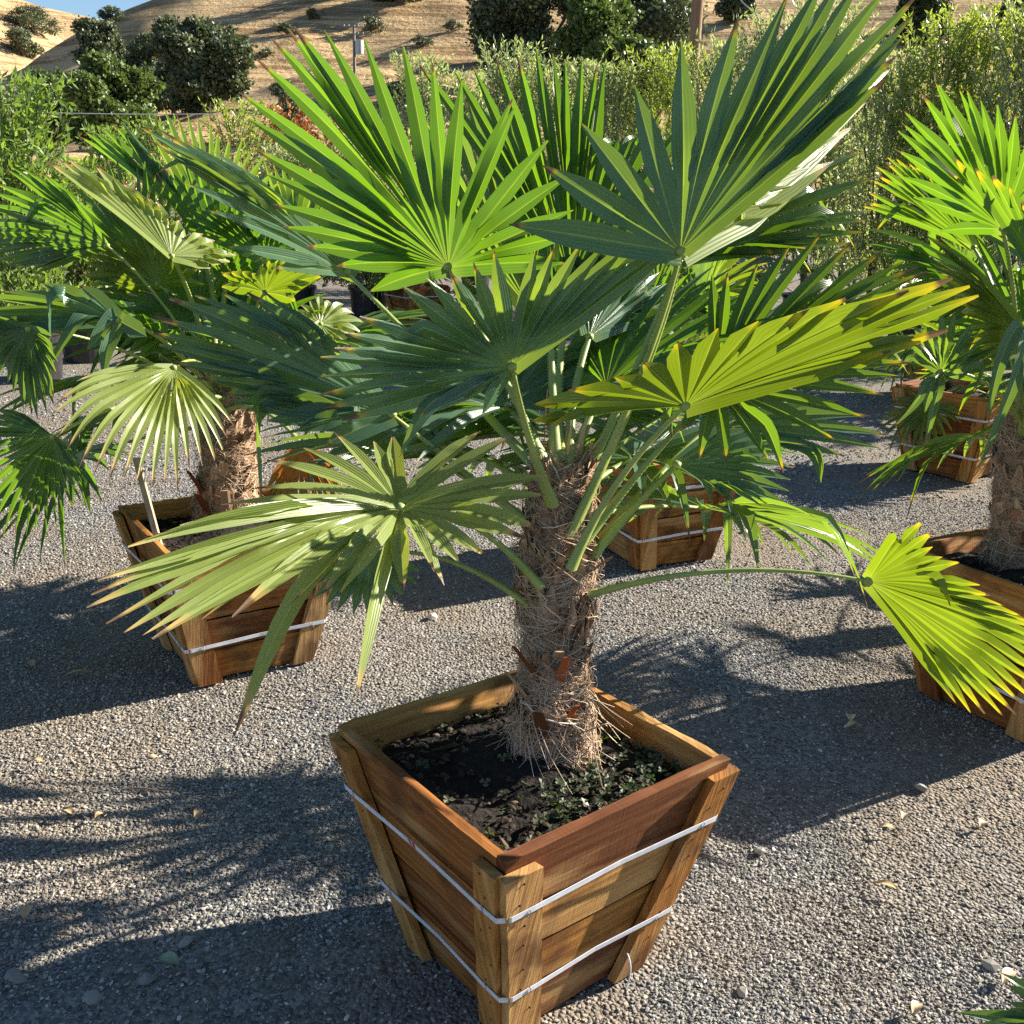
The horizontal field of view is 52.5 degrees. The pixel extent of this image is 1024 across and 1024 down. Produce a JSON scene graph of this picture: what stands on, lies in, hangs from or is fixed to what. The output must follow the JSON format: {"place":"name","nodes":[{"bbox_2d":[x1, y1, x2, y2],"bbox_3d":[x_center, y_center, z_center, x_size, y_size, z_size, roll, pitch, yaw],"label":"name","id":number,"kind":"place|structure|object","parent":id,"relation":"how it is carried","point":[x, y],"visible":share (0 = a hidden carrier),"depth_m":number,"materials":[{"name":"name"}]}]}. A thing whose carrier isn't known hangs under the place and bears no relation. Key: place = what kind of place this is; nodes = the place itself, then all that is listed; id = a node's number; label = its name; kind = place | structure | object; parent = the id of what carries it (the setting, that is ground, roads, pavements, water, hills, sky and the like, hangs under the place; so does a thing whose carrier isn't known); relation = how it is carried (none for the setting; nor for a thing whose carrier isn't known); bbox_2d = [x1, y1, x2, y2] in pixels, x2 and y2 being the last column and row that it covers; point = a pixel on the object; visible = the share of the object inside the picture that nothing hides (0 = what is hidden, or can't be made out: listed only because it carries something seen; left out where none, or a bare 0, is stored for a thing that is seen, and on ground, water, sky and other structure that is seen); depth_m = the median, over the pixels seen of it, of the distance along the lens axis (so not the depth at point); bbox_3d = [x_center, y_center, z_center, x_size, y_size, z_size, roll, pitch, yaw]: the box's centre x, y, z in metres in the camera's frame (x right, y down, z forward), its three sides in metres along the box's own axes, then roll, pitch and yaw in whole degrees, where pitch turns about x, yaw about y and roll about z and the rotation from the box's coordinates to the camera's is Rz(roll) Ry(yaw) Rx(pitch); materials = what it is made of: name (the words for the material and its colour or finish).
{"place":"outdoors","nodes":[
{"label":"outdoors","id":0,"kind":"place"},
{"bbox_2d":[0,3,62,78],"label":"hill","id":1,"kind":"structure","parent":0,"point":[10,59],"depth_m":331.64,"materials":[{"name":"beige soil"}]},
{"bbox_2d":[1,26,45,57],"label":"oak tree","id":2,"kind":"object","parent":1,"relation":"on","point":[19,37],"visible":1,"depth_m":325.68,"materials":[{"name":"green plant"}]},
{"bbox_2d":[3,3,63,38],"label":"oak tree","id":3,"kind":"object","parent":1,"relation":"on","point":[32,18],"visible":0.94,"depth_m":347.14,"materials":[{"name":"green plant"}]},
{"bbox_2d":[0,0,98,40],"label":"hill","id":4,"kind":"structure","parent":0,"point":[62,17],"depth_m":530.43,"materials":[{"name":"beige soil"}]},
{"bbox_2d":[23,0,149,19],"label":"sky","id":5,"kind":"structure","parent":0,"point":[79,7],"materials":[{"name":"blue"}]},
{"bbox_2d":[0,204,1023,1023],"bbox_3d":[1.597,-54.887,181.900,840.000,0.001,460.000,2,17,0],"label":"ground","id":6,"kind":"structure","parent":0,"point":[826,490],"depth_m":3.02,"materials":[{"name":"grey gravel"}]},
{"bbox_2d":[3,967,24,983],"bbox_3d":[-1.029,0.966,2.161,0.042,0.025,0.032,5,18,10],"label":"stone","id":7,"kind":"object","parent":6,"relation":"on","point":[15,975],"visible":1,"depth_m":2.15,"materials":[{"name":"grey stone"}]},
{"bbox_2d":[0,331,62,382],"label":"nursery pot","id":8,"kind":"object","parent":6,"relation":"on","point":[58,365],"visible":0.18,"depth_m":8.42,"materials":[{"name":"grey plastic"}]},
{"bbox_2d":[0,65,87,306],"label":"leafy shrub","id":9,"kind":"object","parent":8,"relation":"in","point":[14,137],"visible":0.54,"depth_m":7.96,"materials":[{"name":"green plant"}]},
{"bbox_2d":[63,331,99,363],"bbox_3d":[-3.861,-1.585,9.410,0.504,0.420,0.504,2,17,0],"label":"nursery pot","id":10,"kind":"object","parent":6,"relation":"on","point":[87,357],"visible":0.28,"depth_m":9.27,"materials":[{"name":"black plastic"}]},
{"bbox_2d":[36,153,120,290],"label":"leafy shrub","id":11,"kind":"object","parent":10,"relation":"in","point":[79,267],"visible":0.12,"depth_m":9.09,"materials":[{"name":"green plant"}]},
{"bbox_2d":[81,990,101,1005],"bbox_3d":[-0.854,0.989,2.111,0.035,0.025,0.033,5,18,11],"label":"stone","id":12,"kind":"object","parent":6,"relation":"on","point":[91,997],"visible":1,"depth_m":2.10,"materials":[{"name":"grey stone"}]},
{"bbox_2d":[138,972,156,985],"bbox_3d":[-0.760,0.974,2.163,0.035,0.021,0.028,2,17,0],"label":"stone","id":13,"kind":"object","parent":6,"relation":"on","point":[146,979],"visible":1,"depth_m":2.16,"materials":[{"name":"grey stone"}]},
{"bbox_2d":[154,951,178,965],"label":"fallen leaf","id":14,"kind":"object","parent":6,"relation":"on","point":[170,956],"visible":1,"depth_m":2.19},
{"bbox_2d":[112,484,332,686],"bbox_3d":[-0.968,0.252,3.603,0.633,0.514,0.632,-10,21,-33],"label":"planter box","id":15,"kind":"object","parent":6,"relation":"on","point":[215,646],"visible":0.52,"depth_m":3.46,"materials":[{"name":"brown wood"}]},
{"bbox_2d":[140,515,299,551],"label":"soil","id":16,"kind":"structure","parent":15,"relation":"in","point":[204,536],"depth_m":3.49,"materials":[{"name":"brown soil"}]},
{"bbox_2d":[132,457,162,544],"bbox_3d":[-1.158,-0.019,3.312,0.128,0.305,0.022,15,22,37],"label":"wooden stake","id":17,"kind":"object","parent":16,"relation":"on","point":[148,503],"visible":0.64,"depth_m":3.31,"materials":[{"name":"beige wood"}]},
{"bbox_2d":[0,107,425,571],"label":"fan palm","id":18,"kind":"object","parent":16,"relation":"on","point":[140,237],"visible":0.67,"depth_m":3.33,"materials":[{"name":"green plant"}]},
{"bbox_2d":[294,284,316,315],"bbox_3d":[-2.612,-2.528,12.559,0.504,0.420,0.504,2,17,0],"label":"nursery pot","id":19,"kind":"object","parent":6,"relation":"on","point":[306,292],"visible":0.12,"depth_m":12.38,"materials":[{"name":"black plastic"}]},
{"bbox_2d":[254,141,338,287],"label":"olive shrub","id":20,"kind":"object","parent":19,"relation":"on","point":[289,158],"visible":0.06,"depth_m":11.97,"materials":[{"name":"green plant"}]},
{"bbox_2d":[348,284,386,318],"bbox_3d":[-1.751,-2.548,12.703,0.504,0.420,0.504,2,17,0],"label":"nursery pot","id":21,"kind":"object","parent":6,"relation":"on","point":[368,305],"visible":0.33,"depth_m":12.52,"materials":[{"name":"black plastic"}]},
{"bbox_2d":[319,129,409,288],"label":"olive shrub","id":22,"kind":"object","parent":21,"relation":"on","point":[365,277],"visible":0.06,"depth_m":12.26,"materials":[{"name":"green plant"}]},
{"bbox_2d":[384,282,450,326],"bbox_3d":[-1.130,-2.434,12.240,0.602,0.503,0.603,-11,21,-35],"label":"planter box","id":23,"kind":"object","parent":6,"relation":"on","point":[401,299],"visible":0.4,"depth_m":12.05,"materials":[{"name":"brown wood"}]},
{"bbox_2d":[463,275,489,292],"bbox_3d":[-0.577,-3.737,16.632,0.504,0.420,0.504,2,17,0],"label":"nursery pot","id":24,"kind":"object","parent":6,"relation":"on","point":[485,277],"visible":0.02,"depth_m":16.46,"materials":[{"name":"black plastic"}]},
{"bbox_2d":[438,63,511,208],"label":"olive shrub","id":25,"kind":"object","parent":24,"relation":"on","point":[479,96],"visible":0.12,"depth_m":15.73,"materials":[{"name":"green plant"}]},
{"bbox_2d":[328,669,739,1023],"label":"planter box","id":26,"kind":"object","parent":6,"relation":"on","point":[532,931],"visible":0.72,"depth_m":2.04,"materials":[{"name":"brown wood"}]},
{"bbox_2d":[379,701,678,851],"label":"soil","id":27,"kind":"structure","parent":26,"relation":"in","point":[478,757],"depth_m":2.08,"materials":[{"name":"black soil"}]},
{"bbox_2d":[374,702,691,849],"bbox_3d":[0.036,0.510,2.125,0.474,0.045,0.486,-12,22,-37],"label":"clover","id":28,"kind":"object","parent":27,"relation":"on","point":[642,767],"visible":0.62,"depth_m":2.06,"materials":[{"name":"green plant"}]},
{"bbox_2d":[86,0,1023,792],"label":"fan palm","id":29,"kind":"object","parent":27,"relation":"on","point":[580,254],"visible":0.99,"depth_m":1.97,"materials":[{"name":"green plant"}]},
{"bbox_2d":[593,443,742,570],"bbox_3d":[0.654,-0.057,4.747,0.574,0.511,0.572,-7,19,-27],"label":"planter box","id":30,"kind":"object","parent":6,"relation":"on","point":[648,540],"visible":0.42,"depth_m":4.59,"materials":[{"name":"brown wood"}]},
{"bbox_2d":[688,0,703,92],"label":"utility pole","id":31,"kind":"object","parent":6,"relation":"on","point":[696,14],"depth_m":23.39,"materials":[{"name":"brown wood"}]},
{"bbox_2d":[781,292,818,313],"bbox_3d":[3.695,-2.584,13.327,0.504,0.420,0.504,2,17,0],"label":"nursery pot","id":32,"kind":"object","parent":6,"relation":"on","point":[784,295],"visible":0.09,"depth_m":13.26,"materials":[{"name":"black plastic"}]},
{"bbox_2d":[761,0,882,282],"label":"olive shrub","id":33,"kind":"object","parent":32,"relation":"on","point":[839,86],"visible":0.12,"depth_m":12.52,"materials":[{"name":"green plant"}]},
{"bbox_2d":[818,291,856,305],"bbox_3d":[4.270,-2.673,13.668,0.504,0.420,0.504,2,17,0],"label":"nursery pot","id":34,"kind":"object","parent":6,"relation":"on","point":[849,301],"visible":0.02,"depth_m":13.44,"materials":[{"name":"black plastic"}]},
{"bbox_2d":[799,113,899,289],"bbox_3d":[4.357,-3.934,13.258,1.562,2.344,1.534,2,17,0],"label":"olive shrub","id":35,"kind":"object","parent":34,"relation":"on","point":[814,254],"visible":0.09,"depth_m":13.13,"materials":[{"name":"green plant"}]},
{"bbox_2d":[888,315,926,335],"bbox_3d":[4.394,-1.997,11.507,0.504,0.420,0.504,2,17,0],"label":"nursery pot","id":36,"kind":"object","parent":6,"relation":"on","point":[909,331],"depth_m":11.30,"materials":[{"name":"black plastic"}]},
{"bbox_2d":[850,3,1023,314],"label":"olive shrub","id":37,"kind":"object","parent":36,"relation":"on","point":[961,48],"visible":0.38,"depth_m":10.72,"materials":[{"name":"green plant"}]},
{"bbox_2d":[901,334,983,381],"bbox_3d":[3.637,-1.225,8.802,0.601,0.499,0.603,15,22,36],"label":"planter box","id":38,"kind":"object","parent":6,"relation":"on","point":[905,377],"visible":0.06,"depth_m":8.73,"materials":[{"name":"brown wood"}]},
{"bbox_2d":[891,377,1004,482],"bbox_3d":[2.738,-0.511,6.359,0.637,0.535,0.639,-13,23,-39],"label":"planter box","id":39,"kind":"object","parent":6,"relation":"on","point":[957,465],"visible":0.45,"depth_m":6.16,"materials":[{"name":"brown wood"}]},
{"bbox_2d":[944,384,997,397],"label":"soil","id":40,"kind":"structure","parent":39,"relation":"in","point":[979,394],"depth_m":6.28,"materials":[{"name":"brown soil"}]},
{"bbox_2d":[874,312,1009,454],"bbox_3d":[2.728,-0.876,6.304,1.089,0.934,1.070,2,17,0],"label":"fan palm","id":41,"kind":"object","parent":40,"relation":"on","point":[946,409],"visible":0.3,"depth_m":6.11,"materials":[{"name":"green plant"}]},
{"bbox_2d":[905,528,1023,742],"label":"planter box","id":42,"kind":"object","parent":6,"relation":"on","point":[1008,594],"visible":0.22,"depth_m":3.27,"materials":[{"name":"brown wood"}]},
{"bbox_2d":[941,547,1023,585],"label":"soil","id":43,"kind":"structure","parent":42,"relation":"in","point":[1015,575],"depth_m":3.40,"materials":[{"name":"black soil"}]},
{"bbox_2d":[860,82,1023,572],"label":"fan palm","id":44,"kind":"object","parent":43,"relation":"on","point":[966,202],"visible":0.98,"depth_m":3.11,"materials":[{"name":"green plant"}]},
{"bbox_2d":[981,959,999,971],"bbox_3d":[1.049,0.995,2.271,0.034,0.025,0.036,2,17,0],"label":"stone","id":45,"kind":"object","parent":6,"relation":"on","point":[991,965],"visible":1,"depth_m":2.27,"materials":[{"name":"white stone"}]},
{"bbox_2d":[0,0,1023,224],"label":"hill","id":46,"kind":"structure","parent":0,"point":[404,24],"depth_m":189.22,"materials":[{"name":"beige soil"}]},
{"bbox_2d":[15,65,83,142],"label":"broadleaf tree","id":47,"kind":"object","parent":46,"relation":"on","point":[51,79],"visible":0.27,"depth_m":130.10,"materials":[{"name":"green plant"}]},
{"bbox_2d":[64,15,129,66],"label":"oak tree","id":48,"kind":"object","parent":46,"relation":"on","point":[94,33],"visible":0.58,"depth_m":173.87,"materials":[{"name":"green plant"}]},
{"bbox_2d":[56,47,165,149],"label":"broadleaf tree","id":49,"kind":"object","parent":46,"relation":"on","point":[113,88],"visible":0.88,"depth_m":99.65,"materials":[{"name":"green plant"}]},
{"bbox_2d":[96,5,125,20],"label":"oak tree","id":50,"kind":"object","parent":46,"relation":"on","point":[107,13],"visible":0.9,"depth_m":222.42,"materials":[{"name":"green plant"}]},
{"bbox_2d":[120,31,159,70],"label":"oak tree","id":51,"kind":"object","parent":46,"relation":"on","point":[140,53],"visible":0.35,"depth_m":143.18,"materials":[{"name":"green plant"}]},
{"bbox_2d":[149,59,195,116],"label":"oak tree","id":52,"kind":"object","parent":46,"relation":"on","point":[161,102],"visible":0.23,"depth_m":137.83,"materials":[{"name":"green plant"}]},
{"bbox_2d":[143,13,258,113],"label":"oak tree","id":53,"kind":"object","parent":46,"relation":"on","point":[184,49],"visible":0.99,"depth_m":113.48,"materials":[{"name":"green plant"}]},
{"bbox_2d":[220,23,250,43],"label":"oak tree","id":54,"kind":"object","parent":46,"relation":"on","point":[227,30],"visible":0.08,"depth_m":175.59,"materials":[{"name":"green plant"}]},
{"bbox_2d":[270,21,300,35],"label":"hillside shrub","id":55,"kind":"object","parent":46,"relation":"on","point":[280,27],"visible":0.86,"depth_m":184.40,"materials":[{"name":"green plant"}]},
{"bbox_2d":[269,78,304,132],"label":"oak tree","id":56,"kind":"object","parent":46,"relation":"on","point":[278,91],"visible":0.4,"depth_m":105.33,"materials":[{"name":"green plant"}]},
{"bbox_2d":[305,6,325,19],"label":"hillside shrub","id":57,"kind":"object","parent":46,"relation":"on","point":[311,13],"visible":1,"depth_m":191.74,"materials":[{"name":"green plant"}]},
{"bbox_2d":[343,24,363,74],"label":"utility pole","id":58,"kind":"object","parent":46,"relation":"on","point":[358,47],"visible":0.91,"depth_m":139.49,"materials":[{"name":"grey metal"}]},
{"bbox_2d":[360,14,387,31],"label":"hillside shrub","id":59,"kind":"object","parent":46,"relation":"on","point":[374,24],"visible":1,"depth_m":188.39,"materials":[{"name":"green plant"}]},
{"bbox_2d":[411,33,434,47],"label":"hillside shrub","id":60,"kind":"object","parent":46,"relation":"on","point":[423,40],"visible":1,"depth_m":178.93,"materials":[{"name":"green plant"}]},
{"bbox_2d":[441,18,464,30],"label":"hillside shrub","id":61,"kind":"object","parent":46,"relation":"on","point":[449,24],"visible":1,"depth_m":184.92,"materials":[{"name":"green plant"}]},
{"bbox_2d":[463,0,573,91],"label":"oak tree","id":62,"kind":"object","parent":46,"relation":"on","point":[527,21],"visible":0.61,"depth_m":128.76,"materials":[{"name":"green plant"}]},
{"bbox_2d":[525,0,644,109],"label":"broadleaf tree","id":63,"kind":"object","parent":46,"relation":"on","point":[591,20],"visible":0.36,"depth_m":120.69,"materials":[{"name":"green plant"}]},
{"bbox_2d":[578,30,674,125],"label":"broadleaf tree","id":64,"kind":"object","parent":46,"relation":"on","point":[597,49],"visible":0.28,"depth_m":118.91,"materials":[{"name":"green plant"}]},
{"bbox_2d":[554,0,710,75],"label":"oak tree","id":65,"kind":"object","parent":46,"relation":"on","point":[658,18],"visible":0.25,"depth_m":134.66,"materials":[{"name":"green plant"}]},
{"bbox_2d":[713,0,759,21],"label":"oak tree","id":66,"kind":"object","parent":46,"relation":"on","point":[726,10],"visible":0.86,"depth_m":188.68,"materials":[{"name":"green plant"}]},
{"bbox_2d":[890,0,954,45],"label":"cypress tree","id":67,"kind":"object","parent":46,"relation":"on","point":[920,7],"visible":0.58,"depth_m":167.52,"materials":[{"name":"green plant"}]},
{"bbox_2d":[996,0,1023,18],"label":"oak tree","id":68,"kind":"object","parent":46,"relation":"on","point":[1002,8],"visible":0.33,"depth_m":182.23,"materials":[{"name":"green plant"}]},
{"bbox_3d":[-1.453,-3.745,16.577,0.504,0.420,0.504,2,17,0],"label":"nursery pot","id":69,"kind":"object","parent":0,"visible":0},
{"bbox_2d":[364,50,473,203],"bbox_3d":[-1.412,-5.418,16.073,1.788,3.178,1.688,2,17,0],"label":"olive shrub","id":70,"kind":"object","parent":69,"relation":"on","point":[423,82],"visible":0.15,"depth_m":15.60,"materials":[{"name":"green plant"}]},
{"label":"nursery pot","id":71,"kind":"object","parent":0,"visible":0},
{"bbox_2d":[463,34,562,195],"bbox_3d":[-0.030,-5.182,15.266,1.655,3.287,1.584,2,17,0],"label":"olive shrub","id":72,"kind":"object","parent":71,"relation":"on","point":[514,85],"visible":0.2,"depth_m":14.67,"materials":[{"name":"green plant"}]},
{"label":"nursery pot","id":73,"kind":"object","parent":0,"visible":0},
{"bbox_2d":[506,53,603,210],"bbox_3d":[0.651,-5.002,15.116,1.624,3.068,1.524,-7,19,-26],"label":"olive shrub","id":74,"kind":"object","parent":73,"relation":"on","point":[570,77],"visible":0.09,"depth_m":14.68,"materials":[{"name":"green plant"}]},
{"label":"nursery pot","id":75,"kind":"object","parent":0,"visible":0},
{"bbox_2d":[555,56,660,191],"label":"olive shrub","id":76,"kind":"object","parent":75,"relation":"on","point":[622,99],"visible":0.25,"depth_m":13.77,"materials":[{"name":"green plant"}]},
{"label":"nursery pot","id":77,"kind":"object","parent":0,"visible":0},
{"bbox_2d":[605,39,715,274],"bbox_3d":[1.983,-4.695,14.096,1.625,3.162,1.409,2,17,0],"label":"olive shrub","id":78,"kind":"object","parent":77,"relation":"on","point":[663,94],"visible":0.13,"depth_m":13.70,"materials":[{"name":"green plant"}]},
{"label":"nursery pot","id":79,"kind":"object","parent":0,"visible":0},
{"bbox_2d":[663,28,754,270],"bbox_3d":[2.700,-4.514,13.557,1.585,3.177,1.741,2,17,0],"label":"olive shrub","id":80,"kind":"object","parent":79,"relation":"on","point":[714,54],"visible":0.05,"depth_m":13.07,"materials":[{"name":"green plant"}]},
{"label":"nursery pot","id":81,"kind":"object","parent":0,"visible":0},
{"bbox_2d":[711,5,823,274],"bbox_3d":[3.119,-4.435,12.978,1.472,3.394,1.597,-14,23,-41],"label":"olive shrub","id":82,"kind":"object","parent":81,"relation":"on","point":[761,31],"visible":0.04,"depth_m":12.45,"materials":[{"name":"green plant"}]},
{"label":"nursery pot","id":83,"kind":"object","parent":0,"visible":0},
{"bbox_2d":[817,36,969,298],"bbox_3d":[4.177,-3.697,11.552,1.614,2.889,1.581,2,17,0],"label":"olive shrub","id":84,"kind":"object","parent":83,"relation":"on","point":[878,99],"visible":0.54,"depth_m":11.36,"materials":[{"name":"green plant"}]},
{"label":"nursery pot","id":85,"kind":"object","parent":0,"visible":0},
{"bbox_2d":[891,0,1023,267],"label":"olive shrub","id":86,"kind":"object","parent":85,"relation":"on","point":[993,69],"visible":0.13,"depth_m":10.58,"materials":[{"name":"green plant"}]},
{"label":"nursery pot","id":87,"kind":"object","parent":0,"visible":0},
{"bbox_2d":[956,0,1023,287],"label":"olive shrub","id":88,"kind":"object","parent":87,"relation":"on","point":[1014,108],"visible":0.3,"depth_m":10.10,"materials":[{"name":"green plant"}]},
{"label":"nursery pot","id":89,"kind":"object","parent":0,"visible":0},
{"bbox_2d":[239,101,330,242],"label":"leafy shrub","id":90,"kind":"object","parent":89,"relation":"on","point":[300,115],"visible":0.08,"depth_m":17.33,"materials":[{"name":"green plant"}]},
{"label":"soil","id":91,"kind":"object","parent":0,"visible":0},
{"bbox_2d":[476,256,782,452],"bbox_3d":[0.632,-0.750,4.617,1.578,1.078,1.386,2,17,0],"label":"fan palm","id":92,"kind":"object","parent":91,"relation":"in","point":[688,275],"visible":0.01,"depth_m":4.46,"materials":[{"name":"green plant"}]},
{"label":"soil","id":93,"kind":"object","parent":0,"visible":0},
{"bbox_2d":[692,211,837,312],"bbox_3d":[2.428,-2.462,10.285,1.589,1.559,1.549,2,17,0],"label":"fan palm","id":94,"kind":"object","parent":93,"relation":"on","point":[802,269],"visible":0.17,"depth_m":9.96,"materials":[{"name":"green plant"}]},
{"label":"soil","id":95,"kind":"object","parent":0,"visible":0},
{"bbox_2d":[854,231,1017,393],"bbox_3d":[3.675,-1.752,8.701,1.634,1.401,1.643,2,17,0],"label":"fan palm","id":96,"kind":"object","parent":95,"relation":"on","point":[902,355],"visible":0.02,"depth_m":8.37,"materials":[{"name":"green plant"}]},
{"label":"soil","id":97,"kind":"object","parent":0,"visible":0},
{"bbox_2d":[957,973,1023,1023],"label":"fan palm","id":98,"kind":"object","parent":97,"relation":"on","point":[1015,1015],"visible":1,"depth_m":1.53,"materials":[{"name":"green plant"}]},
{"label":"soil","id":99,"kind":"object","parent":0,"visible":0},
{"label":"bark mulch","id":100,"kind":"object","parent":99,"relation":"on","visible":0},
{"bbox_2d":[356,271,479,306],"bbox_3d":[-1.043,-2.933,12.059,1.568,1.314,1.439,-5,19,-21],"label":"fan palm","id":101,"kind":"object","parent":100,"relation":"on","point":[466,283],"visible":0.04,"depth_m":12.00,"materials":[{"name":"green plant"}]},
{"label":"nursery pot","id":102,"kind":"object","parent":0,"visible":0},
{"bbox_2d":[75,119,149,253],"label":"leafy shrub","id":103,"kind":"object","parent":102,"relation":"in","point":[128,178],"visible":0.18,"depth_m":12.33,"materials":[{"name":"green plant"}]},
{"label":"nursery pot","id":104,"kind":"object","parent":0,"visible":0},
{"bbox_2d":[121,113,189,258],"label":"leafy shrub","id":105,"kind":"object","parent":104,"relation":"in","point":[158,155],"visible":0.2,"depth_m":13.47,"materials":[{"name":"green plant"}]},
{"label":"nursery pot","id":106,"kind":"object","parent":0,"visible":0},
{"bbox_2d":[198,96,280,191],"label":"leafy shrub","id":107,"kind":"object","parent":106,"relation":"in","point":[251,130],"visible":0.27,"depth_m":14.56,"materials":[{"name":"green plant"}]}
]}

